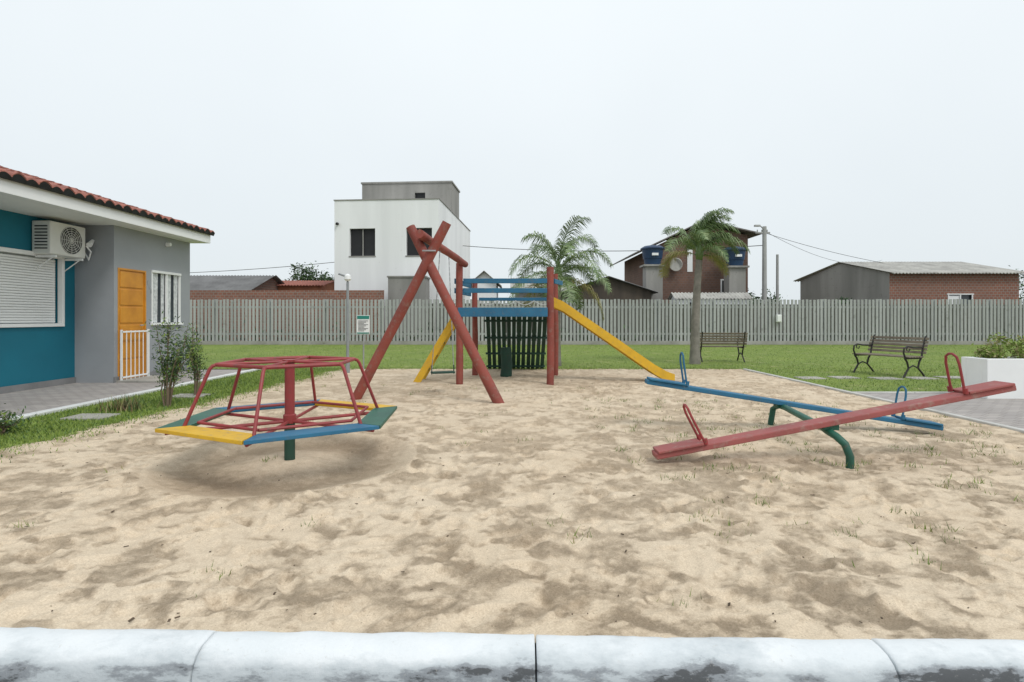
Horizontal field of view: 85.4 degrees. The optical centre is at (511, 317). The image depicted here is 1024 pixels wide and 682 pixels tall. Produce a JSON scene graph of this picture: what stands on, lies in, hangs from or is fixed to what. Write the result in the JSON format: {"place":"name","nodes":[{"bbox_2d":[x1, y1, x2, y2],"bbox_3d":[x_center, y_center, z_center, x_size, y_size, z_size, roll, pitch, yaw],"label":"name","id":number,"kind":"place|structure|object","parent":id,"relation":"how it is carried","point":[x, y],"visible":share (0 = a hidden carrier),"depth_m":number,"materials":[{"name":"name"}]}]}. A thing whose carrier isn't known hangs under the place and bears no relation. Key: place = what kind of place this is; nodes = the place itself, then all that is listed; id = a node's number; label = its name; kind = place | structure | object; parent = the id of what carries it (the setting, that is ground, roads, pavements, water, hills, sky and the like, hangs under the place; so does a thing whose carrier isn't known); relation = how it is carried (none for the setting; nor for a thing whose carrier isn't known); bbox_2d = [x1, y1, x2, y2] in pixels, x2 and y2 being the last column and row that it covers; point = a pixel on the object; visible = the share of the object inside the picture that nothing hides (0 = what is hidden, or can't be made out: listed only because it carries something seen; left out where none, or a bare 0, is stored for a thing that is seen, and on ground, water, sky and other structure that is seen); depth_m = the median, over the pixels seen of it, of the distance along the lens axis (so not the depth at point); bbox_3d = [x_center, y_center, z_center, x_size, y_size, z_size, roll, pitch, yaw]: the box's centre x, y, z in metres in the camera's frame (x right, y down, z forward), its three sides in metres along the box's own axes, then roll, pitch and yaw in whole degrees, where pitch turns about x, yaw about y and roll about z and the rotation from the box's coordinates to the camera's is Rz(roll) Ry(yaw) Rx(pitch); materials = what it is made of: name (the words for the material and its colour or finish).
{"place":"outdoors","nodes":[
{"label":"outdoors","id":0,"kind":"place"},
{"bbox_2d":[0,370,244,418],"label":"house pavement","id":1,"kind":"structure","parent":0,"point":[39,399],"depth_m":9.10,"materials":[{"name":"concrete"}]},
{"bbox_2d":[0,366,190,393],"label":"plinth","id":2,"kind":"structure","parent":1,"relation":"on","point":[28,386],"depth_m":9.85,"materials":[{"name":"grey concrete"}]},
{"bbox_2d":[116,375,184,382],"bbox_3d":[-7.250,1.222,11.110,0.900,0.045,0.980,0,0,0],"label":"door step","id":3,"kind":"object","parent":1,"relation":"on","point":[147,379],"depth_m":10.80,"materials":[{"name":"grey concrete"}]},
{"bbox_2d":[190,275,284,289],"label":"grey roof house","id":4,"kind":"structure","parent":0,"point":[232,282],"depth_m":30.81,"materials":[{"name":"brick"}]},
{"bbox_2d":[202,369,535,679],"bbox_3d":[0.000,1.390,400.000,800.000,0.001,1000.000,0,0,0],"label":"ground","id":5,"kind":"structure","parent":0,"point":[249,369],"depth_m":14.93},
{"bbox_2d":[0,209,74,386],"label":"teal wall","id":6,"kind":"structure","parent":5,"relation":"on","point":[33,354],"depth_m":9.68,"materials":[{"name":"paint"}]},
{"bbox_2d":[0,247,64,327],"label":"shutter frame","id":7,"kind":"object","parent":6,"relation":"attached to","point":[61,292],"visible":0.89,"depth_m":10.24,"materials":[{"name":"white paint"}]},
{"bbox_2d":[0,253,54,322],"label":"roller shutter","id":8,"kind":"object","parent":7,"relation":"in","point":[48,316],"visible":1,"depth_m":9.59,"materials":[{"name":"white paint"}]},
{"bbox_2d":[32,221,84,258],"bbox_3d":[-8.165,-1.400,10.020,0.330,0.580,0.800,0,0,0],"label":"ac casing","id":9,"kind":"object","parent":6,"relation":"attached to","point":[54,230],"visible":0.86,"depth_m":9.69,"materials":[{"name":"white metal"}]},
{"bbox_2d":[34,225,46,248],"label":"ac side vents","id":10,"kind":"object","parent":9,"relation":"attached to","point":[40,235],"visible":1,"depth_m":9.61,"materials":[{"name":"plastic"}]},
{"bbox_2d":[60,227,81,254],"bbox_3d":[-7.998,-1.400,10.080,0.002,0.500,0.500,0,0,0],"label":"ac fan opening","id":11,"kind":"object","parent":9,"relation":"attached to","point":[72,248],"visible":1,"depth_m":10.08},
{"bbox_2d":[61,227,82,253],"bbox_3d":[-7.992,-1.400,10.080,0.010,0.500,0.500,0,0,0],"label":"ac grille","id":12,"kind":"object","parent":9,"relation":"attached to","point":[71,240],"visible":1,"depth_m":10.07,"materials":[{"name":"grey metal"}]},
{"bbox_2d":[35,246,91,270],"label":"ac brackets","id":13,"kind":"object","parent":6,"relation":"attached to","point":[77,260],"visible":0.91,"depth_m":10.30,"materials":[{"name":"white metal"}]},
{"bbox_2d":[0,178,209,242],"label":"fascia and soffit","id":14,"kind":"structure","parent":6,"relation":"on","point":[17,197],"depth_m":9.51,"materials":[{"name":"white paint"}]},
{"bbox_2d":[0,165,214,235],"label":"tile roof","id":15,"kind":"structure","parent":14,"relation":"on","point":[30,180],"depth_m":9.68,"materials":[{"name":"tile"}]},
{"bbox_2d":[75,225,189,382],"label":"grey wall","id":16,"kind":"structure","parent":5,"relation":"on","point":[113,248],"depth_m":10.60,"materials":[{"name":"paint"}]},
{"bbox_2d":[86,239,171,246],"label":"wall lamps","id":17,"kind":"object","parent":16,"relation":"attached to","point":[90,243],"depth_m":10.52,"materials":[{"name":"white paint"}]},
{"bbox_2d":[118,268,145,379],"bbox_3d":[-7.630,0.130,11.110,0.080,2.200,0.820,0,0,0],"label":"door frame","id":18,"kind":"object","parent":16,"relation":"attached to","point":[119,269],"visible":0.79,"depth_m":10.93,"materials":[{"name":"orange wood"}]},
{"bbox_2d":[120,270,143,378],"bbox_3d":[-7.638,0.140,11.110,0.035,2.180,0.780,0,0,0],"label":"door leaf","id":19,"kind":"object","parent":18,"relation":"in","point":[128,341],"visible":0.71,"depth_m":11.21,"materials":[{"name":"orange wood"}]},
{"bbox_2d":[120,271,142,375],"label":"door panels","id":20,"kind":"object","parent":19,"relation":"attached to","point":[131,297],"visible":0.84,"depth_m":11.10,"materials":[{"name":"orange wood"}]},
{"bbox_2d":[120,329,149,379],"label":"gate","id":21,"kind":"structure","parent":18,"relation":"attached to","point":[121,355],"depth_m":11.05,"materials":[{"name":"white metal"}]},
{"bbox_2d":[150,270,183,324],"bbox_3d":[-7.590,-0.427,12.210,0.090,1.165,1.080,0,0,0],"label":"window frame","id":22,"kind":"object","parent":16,"relation":"attached to","point":[166,292],"visible":0.83,"depth_m":12.20,"materials":[{"name":"white metal"}]},
{"bbox_2d":[153,273,177,322],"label":"curtains","id":23,"kind":"object","parent":22,"relation":"attached to","point":[155,285],"visible":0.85,"depth_m":12.16,"materials":[{"name":"fabric"}]},
{"bbox_2d":[155,273,177,322],"bbox_3d":[-7.640,-0.440,12.210,0.001,1.140,1.020,0,0,0],"label":"window glass","id":24,"kind":"object","parent":22,"relation":"in","point":[159,301],"visible":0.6,"depth_m":12.20,"materials":[{"name":"grey glass"}]},
{"bbox_2d":[155,355,396,460],"bbox_3d":[-1.950,0.858,4.870,1.732,0.985,1.991,0,0,-4],"label":"merry go round","id":25,"kind":"object","parent":5,"relation":"on","point":[377,416],"visible":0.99,"depth_m":4.61,"materials":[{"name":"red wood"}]},
{"bbox_2d":[190,290,383,340],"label":"boundary wall","id":26,"kind":"structure","parent":5,"relation":"on","point":[307,295],"depth_m":27.60,"materials":[{"name":"brick"}]},
{"bbox_2d":[276,280,333,289],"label":"orange brick house","id":27,"kind":"structure","parent":5,"relation":"on","point":[308,285],"depth_m":33.00,"materials":[{"name":"ceramic"}]},
{"bbox_2d":[338,273,350,372],"bbox_3d":[-3.764,0.170,12.500,0.288,2.360,0.160,0,0,0],"label":"garden lamp post","id":28,"kind":"object","parent":5,"relation":"on","point":[347,277],"visible":0.81,"depth_m":12.47,"materials":[{"name":"grey metal"}]},
{"bbox_2d":[357,315,369,368],"bbox_3d":[-3.570,0.645,13.339,0.310,1.410,0.058,0,0,0],"label":"notice sign","id":29,"kind":"object","parent":5,"relation":"on","point":[363,324],"visible":0.97,"depth_m":13.31,"materials":[{"name":"metal"}]},
{"bbox_2d":[387,276,430,340],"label":"concrete outbuilding","id":30,"kind":"structure","parent":5,"relation":"on","point":[398,286],"depth_m":28.20,"materials":[{"name":"white paint"}]},
{"bbox_2d":[190,299,1023,344],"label":"picket fence","id":31,"kind":"object","parent":5,"relation":"on","point":[825,307],"visible":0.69,"depth_m":25.88,"materials":[{"name":"wood"}]},
{"bbox_2d":[776,315,781,321],"bbox_3d":[12.390,0.025,25.775,0.220,0.350,0.150,0,0,0],"label":"meter box","id":32,"kind":"object","parent":31,"relation":"attached to","point":[778,318],"visible":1,"depth_m":25.72,"materials":[{"name":"white paint"}]},
{"bbox_2d":[196,319,1022,340],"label":"weeds behind fence","id":33,"kind":"object","parent":5,"relation":"on","point":[569,335],"visible":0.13,"depth_m":26.89,"materials":[{"name":"green plant"}]},
{"bbox_2d":[639,245,664,302],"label":"water tank tower","id":34,"kind":"structure","parent":5,"relation":"on","point":[652,258],"depth_m":30.20,"materials":[{"name":"concrete"}]},
{"bbox_2d":[285,261,1023,303],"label":"distant trees","id":35,"kind":"object","parent":5,"relation":"on","point":[306,271],"visible":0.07,"depth_m":37.62,"materials":[{"name":"green plant"}]},
{"bbox_2d":[624,229,747,302],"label":"walls","id":36,"kind":"structure","parent":5,"relation":"on","point":[681,280],"depth_m":32.00,"materials":[{"name":"brown brick"}]},
{"bbox_2d":[670,258,682,270],"bbox_3d":[9.382,-3.050,31.790,0.741,0.760,0.458,0,0,13],"label":"satellite dish","id":37,"kind":"object","parent":36,"relation":"attached to","point":[677,264],"visible":0.81,"depth_m":31.65,"materials":[{"name":"white metal"}]},
{"bbox_2d":[609,223,760,266],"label":"roof","id":38,"kind":"structure","parent":36,"relation":"on","point":[750,233],"depth_m":32.06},
{"bbox_2d":[687,249,723,292],"bbox_3d":[11.540,-2.860,31.985,2.880,2.980,0.030,0,0,0],"label":"window trim","id":39,"kind":"structure","parent":36,"relation":"attached to","point":[690,263],"depth_m":31.97,"materials":[{"name":"white paint"}]},
{"bbox_2d":[668,292,752,303],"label":"roof","id":40,"kind":"structure","parent":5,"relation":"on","point":[716,296],"depth_m":29.07,"materials":[{"name":"paint"}]},
{"bbox_2d":[754,225,769,303],"bbox_3d":[13.762,-1.829,30.824,1.283,6.557,0.539,0,0,-36],"label":"utility pole","id":41,"kind":"object","parent":5,"relation":"on","point":[764,232],"visible":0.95,"depth_m":30.90,"materials":[{"name":"concrete"}]},
{"bbox_2d":[190,234,881,272],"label":"power lines","id":42,"kind":"object","parent":41,"relation":"attached to","point":[555,250],"visible":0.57,"depth_m":36.84,"materials":[{"name":"black metal"}]},
{"bbox_2d":[776,254,778,303],"bbox_3d":[15.300,-1.100,32.000,0.173,5.100,0.182,0,0,0],"label":"utility pole","id":43,"kind":"object","parent":5,"relation":"on","point":[777,276],"visible":0.66,"depth_m":31.94,"materials":[{"name":"concrete"}]},
{"bbox_2d":[800,263,888,303],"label":"gable wall","id":44,"kind":"structure","parent":5,"relation":"on","point":[849,282],"depth_m":32.62,"materials":[{"name":"concrete"}]},
{"bbox_2d":[794,262,1023,281],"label":"roof","id":45,"kind":"structure","parent":44,"relation":"on","point":[930,267],"depth_m":31.09,"materials":[{"name":"grey metal"}]},
{"bbox_2d":[743,369,1023,432],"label":"side kerb","id":46,"kind":"structure","parent":5,"relation":"on","point":[1021,430],"depth_m":8.36,"materials":[{"name":"concrete"}]},
{"bbox_2d":[889,272,1018,303],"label":"brick wall","id":47,"kind":"structure","parent":5,"relation":"on","point":[941,286],"depth_m":30.00,"materials":[{"name":"red brick"}]},
{"bbox_2d":[947,294,973,303],"bbox_3d":[24.225,-0.900,30.010,1.450,0.820,0.080,0,0,0],"label":"window frame","id":48,"kind":"object","parent":47,"relation":"attached to","point":[955,297],"visible":0.44,"depth_m":30.02,"materials":[{"name":"white paint"}]},
{"bbox_2d":[334,199,469,330],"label":"walls","id":49,"kind":"structure","parent":0,"point":[388,241],"depth_m":30.30,"materials":[{"name":"white paint"}]},
{"bbox_2d":[349,228,419,256],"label":"window sills","id":50,"kind":"structure","parent":49,"relation":"attached to","point":[375,256],"depth_m":30.28,"materials":[{"name":"concrete"}]},
{"bbox_2d":[333,198,469,230],"bbox_3d":[-6.426,-6.445,35.829,5.880,0.050,11.340,0,0,4],"label":"parapet cap","id":51,"kind":"object","parent":49,"relation":"on","point":[405,199],"visible":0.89,"depth_m":30.26,"materials":[{"name":"concrete"}]},
{"bbox_2d":[361,181,459,217],"bbox_3d":[-6.366,-7.385,35.419,5.700,1.930,2.870,0,0,4],"label":"water tank room","id":52,"kind":"object","parent":49,"relation":"on","point":[447,193],"visible":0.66,"depth_m":34.07,"materials":[{"name":"concrete"}]},
{"bbox_2d":[471,271,501,302],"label":"white house","id":53,"kind":"structure","parent":0,"point":[483,274],"depth_m":32.00,"materials":[{"name":"paint"}]},
{"bbox_2d":[0,344,1023,462],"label":"lawn","id":54,"kind":"structure","parent":0,"point":[408,349],"depth_m":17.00,"materials":[{"name":"green plant"}]},
{"bbox_2d":[0,403,36,434],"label":"shrub","id":55,"kind":"object","parent":54,"relation":"on","point":[5,427],"visible":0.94,"depth_m":5.93,"materials":[{"name":"green plant"}]},
{"bbox_2d":[92,394,160,412],"bbox_3d":[-5.202,1.130,7.426,0.745,0.240,0.734,0,0,0],"label":"spiky plant","id":56,"kind":"object","parent":54,"relation":"on","point":[130,405],"visible":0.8,"depth_m":7.40,"materials":[{"name":"green plant"}]},
{"bbox_2d":[60,394,209,419],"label":"garden slab","id":57,"kind":"structure","parent":54,"relation":"on","point":[89,416],"depth_m":6.94,"materials":[{"name":"concrete"}]},
{"bbox_2d":[144,310,201,406],"bbox_3d":[-4.724,0.584,7.768,0.706,1.377,0.591,0,0,-41],"label":"shrub","id":58,"kind":"object","parent":54,"relation":"on","point":[172,374],"visible":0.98,"depth_m":7.73,"materials":[{"name":"green plant"}]},
{"bbox_2d":[177,323,207,394],"bbox_3d":[-5.065,0.645,8.822,0.465,1.253,0.527,0,0,-35],"label":"shrub","id":59,"kind":"object","parent":54,"relation":"on","point":[197,374],"visible":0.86,"depth_m":8.78,"materials":[{"name":"green plant"}]},
{"bbox_2d":[0,368,1023,642],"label":"sand pit","id":60,"kind":"object","parent":54,"relation":"on","point":[376,552],"visible":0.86,"depth_m":3.40,"materials":[{"name":"beige sand"}]},
{"bbox_2d":[350,221,503,403],"bbox_3d":[-1.300,0.021,9.262,2.537,2.928,2.500,0,0,0],"label":"log frame","id":61,"kind":"object","parent":60,"relation":"on","point":[419,237],"visible":0.94,"depth_m":8.23,"materials":[{"name":"red paint"}]},
{"bbox_2d":[432,251,453,367],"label":"chains","id":62,"kind":"object","parent":61,"relation":"hanging from","point":[435,314],"visible":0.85,"depth_m":9.17,"materials":[{"name":"metal"}]},
{"bbox_2d":[431,365,454,374],"bbox_3d":[-1.155,0.865,9.275,0.402,0.150,0.170,0,0,-23],"label":"swing seat","id":63,"kind":"object","parent":62,"relation":"hanging from","point":[441,372],"visible":1,"depth_m":9.21,"materials":[{"name":"green wood"}]},
{"bbox_2d":[6,383,1023,605],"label":"sand weeds","id":64,"kind":"object","parent":60,"relation":"on","point":[763,503],"visible":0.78,"depth_m":4.82,"materials":[{"name":"green plant"}]},
{"bbox_2d":[24,379,1022,622],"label":"leaf litter","id":65,"kind":"object","parent":60,"relation":"on","point":[274,593],"visible":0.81,"depth_m":3.15,"materials":[{"name":"brown plant"}]},
{"bbox_2d":[413,263,674,384],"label":"play tower with slide","id":66,"kind":"structure","parent":60,"relation":"on","point":[507,354],"depth_m":10.73,"materials":[{"name":"red paint"}]},
{"bbox_2d":[645,352,1016,468],"bbox_3d":[2.977,0.830,5.550,3.460,1.050,1.804,0,0,0],"label":"seesaw","id":67,"kind":"object","parent":60,"relation":"on","point":[828,425],"visible":0.99,"depth_m":4.86,"materials":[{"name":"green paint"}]},
{"bbox_2d":[507,215,613,365],"bbox_3d":[1.306,-0.592,14.269,2.707,3.884,2.407,0,0,27],"label":"palm tree","id":68,"kind":"object","parent":54,"relation":"on","point":[564,250],"visible":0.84,"depth_m":14.22,"materials":[{"name":"green plant"}]},
{"bbox_2d":[657,207,750,363],"bbox_3d":[5.086,-0.769,14.978,2.393,4.239,2.117,0,0,0],"label":"palm tree","id":69,"kind":"object","parent":54,"relation":"on","point":[701,238],"visible":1,"depth_m":14.91,"materials":[{"name":"green plant"}]},
{"bbox_2d":[700,331,747,361],"bbox_3d":[5.947,0.824,15.850,1.320,0.880,0.677,0,0,4],"label":"park bench","id":70,"kind":"object","parent":54,"relation":"on","point":[737,340],"visible":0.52,"depth_m":15.59,"materials":[{"name":"brown wood"}]},
{"bbox_2d":[795,376,960,379],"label":"stepping stones","id":71,"kind":"object","parent":54,"relation":"on","point":[851,377],"visible":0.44,"depth_m":11.44,"materials":[{"name":"concrete"}]},
{"bbox_2d":[852,335,928,377],"bbox_3d":[8.248,0.824,12.166,0.677,0.880,1.320,0,0,-18],"label":"park bench","id":72,"kind":"object","parent":54,"relation":"on","point":[909,347],"visible":0.98,"depth_m":12.16,"materials":[{"name":"brown wood"}]},
{"bbox_2d":[0,0,1023,303],"label":"sky","id":73,"kind":"structure","parent":0,"point":[873,130],"materials":[{"name":"white"}]},
{"bbox_2d":[510,280,572,302],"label":"pale house","id":74,"kind":"structure","parent":0,"point":[520,295],"depth_m":34.00,"materials":[{"name":"concrete"}]},
{"bbox_2d":[561,276,657,302],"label":"dark timber shed","id":75,"kind":"structure","parent":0,"point":[622,290],"depth_m":29.50,"materials":[{"name":"wood"}]},
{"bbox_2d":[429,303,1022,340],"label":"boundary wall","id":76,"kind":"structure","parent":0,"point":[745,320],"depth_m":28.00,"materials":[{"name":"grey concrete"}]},
{"bbox_2d":[724,246,749,292],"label":"water tank tower","id":77,"kind":"structure","parent":0,"point":[735,281],"depth_m":30.40,"materials":[{"name":"concrete"}]},
{"bbox_2d":[861,393,1023,428],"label":"side pavement","id":78,"kind":"structure","parent":0,"point":[1009,412],"depth_m":7.66,"materials":[{"name":"concrete"}]},
{"bbox_2d":[961,332,1023,398],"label":"white planter","id":79,"kind":"object","parent":78,"relation":"on","point":[990,364],"visible":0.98,"depth_m":8.61,"materials":[{"name":"white paint"},{"name":"plant leaves"}]},
{"label":"road","id":80,"kind":"structure","parent":0,"visible":0},
{"bbox_2d":[1,369,261,423],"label":"path kerb","id":81,"kind":"structure","parent":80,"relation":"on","point":[59,409],"depth_m":8.22,"materials":[{"name":"grey concrete"}]},
{"bbox_2d":[0,627,1023,681],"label":"white kerb","id":82,"kind":"structure","parent":80,"relation":"on","point":[33,654],"depth_m":2.03,"materials":[{"name":"paint"}]}
]}

